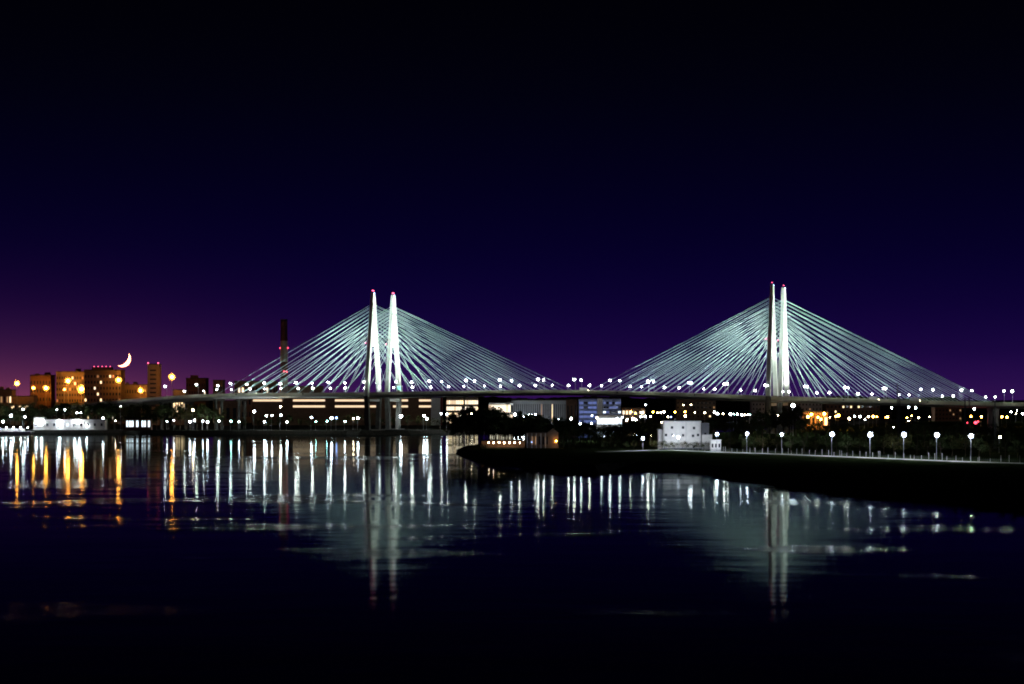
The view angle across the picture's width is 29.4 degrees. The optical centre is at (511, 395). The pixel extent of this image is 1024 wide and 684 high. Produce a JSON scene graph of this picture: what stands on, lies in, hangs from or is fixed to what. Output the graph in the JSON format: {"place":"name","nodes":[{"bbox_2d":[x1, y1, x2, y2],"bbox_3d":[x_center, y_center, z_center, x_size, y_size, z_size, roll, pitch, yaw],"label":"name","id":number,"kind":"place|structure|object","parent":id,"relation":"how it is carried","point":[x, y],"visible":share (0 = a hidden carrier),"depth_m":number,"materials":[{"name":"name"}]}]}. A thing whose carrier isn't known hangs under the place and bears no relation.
{"place":"outdoors","nodes":[
{"label":"outdoors","id":0,"kind":"place"},
{"bbox_2d":[480,440,525,448],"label":"terrace","id":1,"kind":"structure","parent":0,"point":[505,444],"depth_m":1110.60,"materials":[{"name":"stone"}]},
{"bbox_2d":[0,416,1023,683],"bbox_3d":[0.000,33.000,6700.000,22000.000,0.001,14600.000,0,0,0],"label":"water","id":2,"kind":"structure","parent":0,"point":[252,558],"depth_m":364.59,"materials":[{"name":"black liquid"}]},
{"bbox_2d":[0,427,34,433],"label":"barge","id":3,"kind":"object","parent":2,"relation":"on","point":[13,430],"visible":0.98,"depth_m":1698.72,"materials":[{"name":"white paint"}]},
{"bbox_2d":[1,282,1023,434],"bbox_3d":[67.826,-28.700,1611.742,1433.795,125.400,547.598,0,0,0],"label":"cable stayed bridge","id":4,"kind":"structure","parent":2,"relation":"in","point":[379,394],"depth_m":1604.51,"materials":[{"name":"metal"}]},
{"bbox_2d":[0,400,1023,430],"bbox_3d":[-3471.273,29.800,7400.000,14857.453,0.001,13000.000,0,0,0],"label":"bank ground","id":5,"kind":"structure","parent":0,"point":[893,415],"depth_m":2371.89,"materials":[{"name":"black"}]},
{"bbox_2d":[0,386,15,423],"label":"apartment block","id":6,"kind":"structure","parent":5,"relation":"on","point":[6,394],"depth_m":2060.00,"materials":[{"name":"brick"}]},
{"bbox_2d":[4,403,24,427],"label":"tree","id":7,"kind":"object","parent":5,"relation":"on","point":[16,417],"visible":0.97,"depth_m":1751.90,"materials":[{"name":"green plant"}]},
{"bbox_2d":[11,396,36,424],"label":"station hall","id":8,"kind":"structure","parent":5,"relation":"on","point":[19,400],"depth_m":2000.00,"materials":[{"name":"brick"}]},
{"bbox_2d":[28,404,46,420],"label":"tree","id":9,"kind":"object","parent":5,"relation":"on","point":[34,414],"visible":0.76,"depth_m":1756.81,"materials":[{"name":"green plant"}]},
{"bbox_2d":[33,417,45,429],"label":"quay house","id":10,"kind":"structure","parent":5,"relation":"on","point":[38,423],"depth_m":1722.00,"materials":[{"name":"white paint"}]},
{"bbox_2d":[30,372,55,418],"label":"apartment block","id":11,"kind":"structure","parent":5,"relation":"on","point":[45,397],"depth_m":2150.00,"materials":[{"name":"brick"}]},
{"bbox_2d":[40,404,63,418],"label":"tree","id":12,"kind":"object","parent":5,"relation":"on","point":[53,412],"visible":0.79,"depth_m":1748.93,"materials":[{"name":"green plant"}]},
{"bbox_2d":[56,369,83,418],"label":"apartment block","id":13,"kind":"structure","parent":5,"relation":"on","point":[73,385],"depth_m":2120.00,"materials":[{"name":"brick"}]},
{"bbox_2d":[44,419,106,429],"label":"quay house","id":14,"kind":"structure","parent":5,"relation":"on","point":[75,424],"depth_m":1722.00,"materials":[{"name":"white paint"}]},
{"bbox_2d":[68,402,82,418],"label":"tree","id":15,"kind":"object","parent":5,"relation":"on","point":[76,408],"visible":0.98,"depth_m":1740.82,"materials":[{"name":"green plant"}]},
{"bbox_2d":[84,366,124,423],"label":"apartment block","id":16,"kind":"structure","parent":5,"relation":"on","point":[100,384],"depth_m":2090.00,"materials":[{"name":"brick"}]},
{"bbox_2d":[116,404,127,428],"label":"tree","id":17,"kind":"object","parent":5,"relation":"on","point":[123,412],"visible":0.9,"depth_m":1751.05,"materials":[{"name":"green plant"}]},
{"bbox_2d":[125,381,146,417],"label":"apartment block","id":18,"kind":"structure","parent":5,"relation":"on","point":[132,391],"depth_m":2130.00,"materials":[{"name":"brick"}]},
{"bbox_2d":[125,418,152,429],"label":"quay gallery","id":19,"kind":"object","parent":5,"relation":"on","point":[138,423],"visible":0.99,"depth_m":1699.00,"materials":[{"name":"glass"}]},
{"bbox_2d":[147,363,161,424],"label":"tower block","id":20,"kind":"structure","parent":5,"relation":"on","point":[153,380],"depth_m":2010.00,"materials":[{"name":"brick"}]},
{"bbox_2d":[146,405,166,429],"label":"tree","id":21,"kind":"object","parent":5,"relation":"on","point":[158,412],"visible":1,"depth_m":1707.38,"materials":[{"name":"green plant"}]},
{"bbox_2d":[166,402,181,429],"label":"tree","id":22,"kind":"object","parent":5,"relation":"on","point":[174,410],"visible":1,"depth_m":1720.39,"materials":[{"name":"green plant"}]},
{"bbox_2d":[173,389,187,424],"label":"shop","id":23,"kind":"structure","parent":5,"relation":"on","point":[176,392],"depth_m":2010.00,"materials":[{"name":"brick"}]},
{"bbox_2d":[179,403,192,429],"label":"tree","id":24,"kind":"object","parent":5,"relation":"on","point":[183,416],"visible":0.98,"depth_m":1714.73,"materials":[{"name":"green plant"}]},
{"bbox_2d":[186,375,208,421],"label":"apartment block","id":25,"kind":"structure","parent":5,"relation":"on","point":[200,387],"depth_m":2200.00,"materials":[{"name":"brick"}]},
{"bbox_2d":[196,406,216,429],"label":"tree","id":26,"kind":"object","parent":5,"relation":"on","point":[210,411],"visible":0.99,"depth_m":1706.64,"materials":[{"name":"green plant"}]},
{"bbox_2d":[203,408,221,429],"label":"tree","id":27,"kind":"object","parent":5,"relation":"on","point":[214,415],"visible":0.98,"depth_m":1713.10,"materials":[{"name":"green plant"}]},
{"bbox_2d":[213,380,224,422],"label":"office block","id":28,"kind":"structure","parent":5,"relation":"on","point":[219,388],"depth_m":2150.00,"materials":[{"name":"brick"}]},
{"bbox_2d":[218,400,237,425],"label":"arched hall","id":29,"kind":"structure","parent":5,"relation":"on","point":[230,407],"depth_m":1950.00,"materials":[{"name":"brick"}]},
{"bbox_2d":[234,381,277,422],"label":"office block","id":30,"kind":"structure","parent":5,"relation":"on","point":[249,401],"depth_m":2160.00,"materials":[{"name":"brick"}]},
{"bbox_2d":[280,319,287,392],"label":"chimney","id":31,"kind":"object","parent":5,"relation":"on","point":[283,344],"visible":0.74,"depth_m":2046.73,"materials":[{"name":"grey metal"}]},
{"bbox_2d":[288,386,323,392],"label":"office block","id":32,"kind":"structure","parent":5,"relation":"on","point":[317,389],"depth_m":2160.00,"materials":[{"name":"brick"}]},
{"bbox_2d":[252,397,430,424],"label":"long hall","id":33,"kind":"structure","parent":5,"relation":"on","point":[316,409],"depth_m":1990.00,"materials":[{"name":"brick"}]},
{"bbox_2d":[431,397,440,424],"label":"stair tower","id":34,"kind":"structure","parent":5,"relation":"on","point":[435,407],"depth_m":1985.00,"materials":[{"name":"grey paint"}]},
{"bbox_2d":[442,413,462,445],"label":"tree","id":35,"kind":"object","parent":5,"relation":"on","point":[455,429],"visible":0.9,"depth_m":1166.31,"materials":[{"name":"green plant"}]},
{"bbox_2d":[446,397,463,425],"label":"lit office","id":36,"kind":"structure","parent":5,"relation":"on","point":[454,405],"depth_m":1960.00,"materials":[{"name":"glass"}]},
{"bbox_2d":[454,405,477,443],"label":"tree","id":37,"kind":"object","parent":5,"relation":"on","point":[470,409],"visible":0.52,"depth_m":1220.31,"materials":[{"name":"green plant"}]},
{"bbox_2d":[465,397,477,410],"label":"lit office","id":38,"kind":"structure","parent":5,"relation":"on","point":[471,401],"depth_m":1962.00,"materials":[{"name":"glass"}]},
{"bbox_2d":[489,402,512,417],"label":"white hall","id":39,"kind":"structure","parent":5,"relation":"on","point":[507,407],"depth_m":1974.90,"materials":[{"name":"paint"}]},
{"bbox_2d":[511,400,565,424],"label":"warehouse","id":40,"kind":"structure","parent":5,"relation":"on","point":[551,408],"depth_m":1990.00,"materials":[{"name":"metal"}]},
{"bbox_2d":[565,399,576,424],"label":"building","id":41,"kind":"structure","parent":5,"relation":"on","point":[571,408],"depth_m":2010.00,"materials":[{"name":"brick"}]},
{"bbox_2d":[578,398,596,424],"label":"blue office","id":42,"kind":"structure","parent":5,"relation":"on","point":[587,408],"depth_m":2000.00,"materials":[{"name":"glass"}]},
{"bbox_2d":[597,398,601,413],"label":"stair tower","id":43,"kind":"structure","parent":5,"relation":"on","point":[599,405],"depth_m":1995.00,"materials":[{"name":"white paint"}]},
{"bbox_2d":[596,414,621,426],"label":"shopping hall","id":44,"kind":"structure","parent":5,"relation":"on","point":[607,417],"depth_m":1890.00,"materials":[{"name":"white paint"}]},
{"bbox_2d":[602,398,620,413],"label":"blue office","id":45,"kind":"structure","parent":5,"relation":"on","point":[611,405],"depth_m":1990.00,"materials":[{"name":"glass"}]},
{"bbox_2d":[621,407,644,422],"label":"shopping hall","id":46,"kind":"structure","parent":5,"relation":"on","point":[625,412],"depth_m":2060.00,"materials":[{"name":"glass"}]},
{"bbox_2d":[675,399,715,419],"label":"apartment block","id":47,"kind":"structure","parent":5,"relation":"on","point":[691,407],"depth_m":2450.00,"materials":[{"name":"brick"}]},
{"bbox_2d":[443,396,1023,409],"bbox_3d":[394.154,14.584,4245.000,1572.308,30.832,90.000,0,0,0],"label":"woodland","id":48,"kind":"object","parent":5,"relation":"on","point":[660,403],"visible":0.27,"depth_m":4208.52,"materials":[{"name":"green plant"}]},
{"bbox_2d":[750,402,764,420],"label":"apartment block","id":49,"kind":"structure","parent":5,"relation":"on","point":[754,406],"depth_m":2300.00,"materials":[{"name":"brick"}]},
{"bbox_2d":[795,403,821,420],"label":"apartment block","id":50,"kind":"structure","parent":5,"relation":"on","point":[809,407],"depth_m":2250.00,"materials":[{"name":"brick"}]},
{"bbox_2d":[823,404,879,419],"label":"apartment block","id":51,"kind":"structure","parent":5,"relation":"on","point":[845,412],"depth_m":2450.00,"materials":[{"name":"brick"}]},
{"bbox_2d":[0,0,1023,399],"label":"sky","id":52,"kind":"structure","parent":0,"point":[566,191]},
{"bbox_2d":[25,414,1023,434],"bbox_3d":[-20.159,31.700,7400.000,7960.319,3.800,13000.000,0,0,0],"label":"river bank","id":53,"kind":"structure","parent":0,"point":[413,432],"depth_m":1688.30,"materials":[{"name":"grey concrete"}]},
{"bbox_2d":[0,402,17,427],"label":"tree","id":54,"kind":"object","parent":53,"relation":"on","point":[5,417],"visible":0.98,"depth_m":1754.01,"materials":[{"name":"green plant"}]},
{"bbox_2d":[92,403,116,421],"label":"tree","id":55,"kind":"object","parent":53,"relation":"on","point":[106,410],"visible":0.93,"depth_m":1741.80,"materials":[{"name":"green plant"}]},
{"bbox_2d":[710,440,720,450],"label":"kiosk","id":56,"kind":"object","parent":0,"point":[715,445],"visible":1,"depth_m":1062.00,"materials":[{"name":"white paint"}]},
{"bbox_2d":[455,444,1023,509],"bbox_3d":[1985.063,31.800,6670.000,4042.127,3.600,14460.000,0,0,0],"label":"river bank","id":57,"kind":"structure","parent":0,"point":[872,489],"depth_m":734.09,"materials":[{"name":"stone"}]},
{"bbox_2d":[469,416,1023,495],"bbox_3d":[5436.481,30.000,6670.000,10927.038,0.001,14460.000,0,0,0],"label":"bank ground","id":58,"kind":"structure","parent":0,"point":[1001,478],"depth_m":936.01,"materials":[{"name":"black plant"}]},
{"bbox_2d":[459,413,474,446],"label":"tree","id":59,"kind":"object","parent":58,"relation":"on","point":[465,422],"visible":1,"depth_m":1148.60,"materials":[{"name":"green plant"}]},
{"bbox_2d":[472,408,492,444],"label":"tree","id":60,"kind":"object","parent":58,"relation":"on","point":[477,415],"visible":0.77,"depth_m":1154.82,"materials":[{"name":"green plant"}]},
{"bbox_2d":[474,410,494,439],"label":"tree","id":61,"kind":"object","parent":58,"relation":"on","point":[485,423],"visible":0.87,"depth_m":1148.00,"materials":[{"name":"green plant"}]},
{"bbox_2d":[470,406,499,439],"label":"tree","id":62,"kind":"object","parent":58,"relation":"on","point":[482,433],"visible":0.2,"depth_m":1182.84,"materials":[{"name":"green plant"}]},
{"bbox_2d":[475,410,502,439],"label":"tree","id":63,"kind":"object","parent":58,"relation":"on","point":[488,418],"visible":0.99,"depth_m":1139.34,"materials":[{"name":"green plant"}]},
{"bbox_2d":[493,416,508,439],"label":"tree","id":64,"kind":"object","parent":58,"relation":"on","point":[499,420],"visible":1,"depth_m":1136.16,"materials":[{"name":"green plant"}]},
{"bbox_2d":[497,418,510,439],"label":"tree","id":65,"kind":"object","parent":58,"relation":"on","point":[505,422],"visible":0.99,"depth_m":1136.01,"materials":[{"name":"green plant"}]},
{"bbox_2d":[499,415,519,439],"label":"tree","id":66,"kind":"object","parent":58,"relation":"on","point":[511,426],"visible":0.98,"depth_m":1141.43,"materials":[{"name":"green plant"}]},
{"bbox_2d":[509,417,525,439],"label":"tree","id":67,"kind":"object","parent":58,"relation":"on","point":[517,431],"visible":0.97,"depth_m":1150.59,"materials":[{"name":"green plant"}]},
{"bbox_2d":[517,414,536,439],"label":"tree","id":68,"kind":"object","parent":58,"relation":"on","point":[530,419],"visible":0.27,"depth_m":1185.76,"materials":[{"name":"green plant"}]},
{"bbox_2d":[519,420,542,433],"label":"tree","id":69,"kind":"object","parent":58,"relation":"on","point":[532,429],"visible":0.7,"depth_m":1140.11,"materials":[{"name":"green plant"}]},
{"bbox_2d":[526,428,557,447],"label":"pavilion","id":70,"kind":"structure","parent":58,"relation":"on","point":[548,439],"depth_m":1119.90,"materials":[{"name":"brick"}]},
{"bbox_2d":[534,414,557,431],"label":"tree","id":71,"kind":"object","parent":58,"relation":"on","point":[546,421],"visible":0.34,"depth_m":1185.55,"materials":[{"name":"green plant"}]},
{"bbox_2d":[544,417,566,431],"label":"tree","id":72,"kind":"object","parent":58,"relation":"on","point":[560,425],"visible":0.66,"depth_m":1168.51,"materials":[{"name":"green plant"}]},
{"bbox_2d":[575,425,589,444],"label":"tree","id":73,"kind":"object","parent":58,"relation":"on","point":[586,430],"visible":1,"depth_m":1157.88,"materials":[{"name":"green plant"}]},
{"bbox_2d":[621,417,645,445],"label":"tree","id":74,"kind":"object","parent":58,"relation":"on","point":[632,427],"visible":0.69,"depth_m":1169.67,"materials":[{"name":"green plant"}]},
{"bbox_2d":[631,426,650,446],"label":"tree","id":75,"kind":"object","parent":58,"relation":"on","point":[641,433],"visible":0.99,"depth_m":1152.69,"materials":[{"name":"green plant"}]},
{"bbox_2d":[646,423,657,446],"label":"tree","id":76,"kind":"object","parent":58,"relation":"on","point":[651,430],"visible":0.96,"depth_m":1154.46,"materials":[{"name":"green plant"}]},
{"bbox_2d":[657,429,662,448],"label":"white annex","id":77,"kind":"object","parent":58,"relation":"on","point":[660,435],"visible":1,"depth_m":1098.00,"materials":[{"name":"paint"}]},
{"bbox_2d":[662,419,700,448],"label":"white house","id":78,"kind":"structure","parent":58,"relation":"on","point":[689,431],"depth_m":1095.00,"materials":[{"name":"paint"}]},
{"bbox_2d":[701,423,709,448],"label":"white annex","id":79,"kind":"object","parent":58,"relation":"on","point":[704,428],"visible":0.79,"depth_m":1100.00,"materials":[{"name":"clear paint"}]},
{"bbox_2d":[701,434,711,448],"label":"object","id":80,"kind":"structure","parent":58,"relation":"on","point":[707,437],"depth_m":1090.00,"materials":[{"name":"white paint"}]},
{"bbox_2d":[705,417,721,433],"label":"tree","id":81,"kind":"object","parent":58,"relation":"on","point":[712,424],"visible":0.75,"depth_m":1197.49,"materials":[{"name":"green plant"}]},
{"bbox_2d":[742,421,757,445],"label":"tree","id":82,"kind":"object","parent":58,"relation":"on","point":[749,432],"visible":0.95,"depth_m":1167.55,"materials":[{"name":"green plant"}]},
{"bbox_2d":[750,409,771,444],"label":"tree","id":83,"kind":"object","parent":58,"relation":"on","point":[767,419],"visible":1,"depth_m":1166.20,"materials":[{"name":"green plant"}]},
{"bbox_2d":[754,433,774,451],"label":"bush","id":84,"kind":"object","parent":58,"relation":"on","point":[758,439],"visible":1,"depth_m":1042.39,"materials":[{"name":"green plant"}]},
{"bbox_2d":[763,411,776,437],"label":"tree","id":85,"kind":"object","parent":58,"relation":"on","point":[773,424],"visible":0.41,"depth_m":1387.63,"materials":[{"name":"green plant"}]},
{"bbox_2d":[767,408,785,436],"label":"tree","id":86,"kind":"object","parent":58,"relation":"on","point":[772,411],"visible":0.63,"depth_m":1417.38,"materials":[{"name":"green plant"}]},
{"bbox_2d":[777,406,791,436],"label":"tree","id":87,"kind":"object","parent":58,"relation":"on","point":[786,414],"visible":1,"depth_m":1415.99,"materials":[{"name":"green plant"}]},
{"bbox_2d":[783,435,800,450],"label":"bush","id":88,"kind":"object","parent":58,"relation":"on","point":[787,443],"visible":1,"depth_m":1020.32,"materials":[{"name":"green plant"}]},
{"bbox_2d":[787,405,806,436],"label":"tree","id":89,"kind":"object","parent":58,"relation":"on","point":[796,411],"visible":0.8,"depth_m":1418.14,"materials":[{"name":"green plant"}]},
{"bbox_2d":[794,419,807,446],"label":"tree","id":90,"kind":"object","parent":58,"relation":"on","point":[803,423],"visible":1,"depth_m":1152.53,"materials":[{"name":"green plant"}]},
{"bbox_2d":[801,411,827,429],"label":"building","id":91,"kind":"structure","parent":58,"relation":"on","point":[814,416],"depth_m":1715.00,"materials":[{"name":"brick"}]},
{"bbox_2d":[807,421,823,445],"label":"tree","id":92,"kind":"object","parent":58,"relation":"on","point":[820,428],"visible":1,"depth_m":1179.94,"materials":[{"name":"green plant"}]},
{"bbox_2d":[838,436,859,453],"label":"tree","id":93,"kind":"object","parent":58,"relation":"on","point":[844,444],"visible":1,"depth_m":1000.18,"materials":[{"name":"green plant"}]},
{"bbox_2d":[844,422,859,442],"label":"tree","id":94,"kind":"object","parent":58,"relation":"on","point":[850,432],"visible":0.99,"depth_m":1219.58,"materials":[{"name":"green plant"}]},
{"bbox_2d":[687,445,1019,461],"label":"promenade fence","id":95,"kind":"object","parent":58,"relation":"on","point":[872,455],"visible":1,"depth_m":971.15,"materials":[{"name":"metal"}]},
{"bbox_2d":[857,427,869,446],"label":"tree","id":96,"kind":"object","parent":58,"relation":"on","point":[863,433],"visible":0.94,"depth_m":1146.76,"materials":[{"name":"green plant"}]},
{"bbox_2d":[884,422,898,445],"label":"tree","id":97,"kind":"object","parent":58,"relation":"on","point":[889,427],"visible":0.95,"depth_m":1135.45,"materials":[{"name":"green plant"}]},
{"bbox_2d":[882,434,907,455],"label":"tree","id":98,"kind":"object","parent":58,"relation":"on","point":[897,442],"visible":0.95,"depth_m":976.99,"materials":[{"name":"green plant"}]},
{"bbox_2d":[888,433,913,450],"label":"bush","id":99,"kind":"object","parent":58,"relation":"on","point":[905,440],"visible":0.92,"depth_m":973.36,"materials":[{"name":"green plant"}]},
{"bbox_2d":[929,436,949,455],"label":"tree","id":100,"kind":"object","parent":58,"relation":"on","point":[945,446],"visible":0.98,"depth_m":972.85,"materials":[{"name":"green plant"}]},
{"bbox_2d":[931,407,961,420],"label":"apartment block","id":101,"kind":"structure","parent":58,"relation":"on","point":[946,414],"depth_m":2300.00,"materials":[{"name":"brick"}]},
{"bbox_2d":[944,434,963,455],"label":"tree","id":102,"kind":"object","parent":58,"relation":"on","point":[953,446],"visible":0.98,"depth_m":975.20,"materials":[{"name":"green plant"}]},
{"bbox_2d":[947,433,976,455],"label":"bush","id":103,"kind":"object","parent":58,"relation":"on","point":[965,440],"visible":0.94,"depth_m":968.39,"materials":[{"name":"green plant"}]},
{"bbox_2d":[961,398,968,438],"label":"power pole","id":104,"kind":"object","parent":58,"relation":"on","point":[964,400],"visible":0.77,"depth_m":1149.68,"materials":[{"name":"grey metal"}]},
{"bbox_2d":[967,438,990,457],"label":"tree","id":105,"kind":"object","parent":58,"relation":"on","point":[983,448],"visible":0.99,"depth_m":939.87,"materials":[{"name":"green plant"}]},
{"bbox_2d":[991,400,998,442],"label":"power pole","id":106,"kind":"object","parent":58,"relation":"on","point":[994,402],"visible":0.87,"depth_m":1099.69,"materials":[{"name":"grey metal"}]},
{"bbox_2d":[988,423,1006,443],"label":"tree","id":107,"kind":"object","parent":58,"relation":"on","point":[998,433],"visible":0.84,"depth_m":1196.24,"materials":[{"name":"green plant"}]},
{"bbox_2d":[602,450,1023,463],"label":"promenade path","id":108,"kind":"structure","parent":0,"point":[818,455],"depth_m":982.55,"materials":[{"name":"grey concrete"}]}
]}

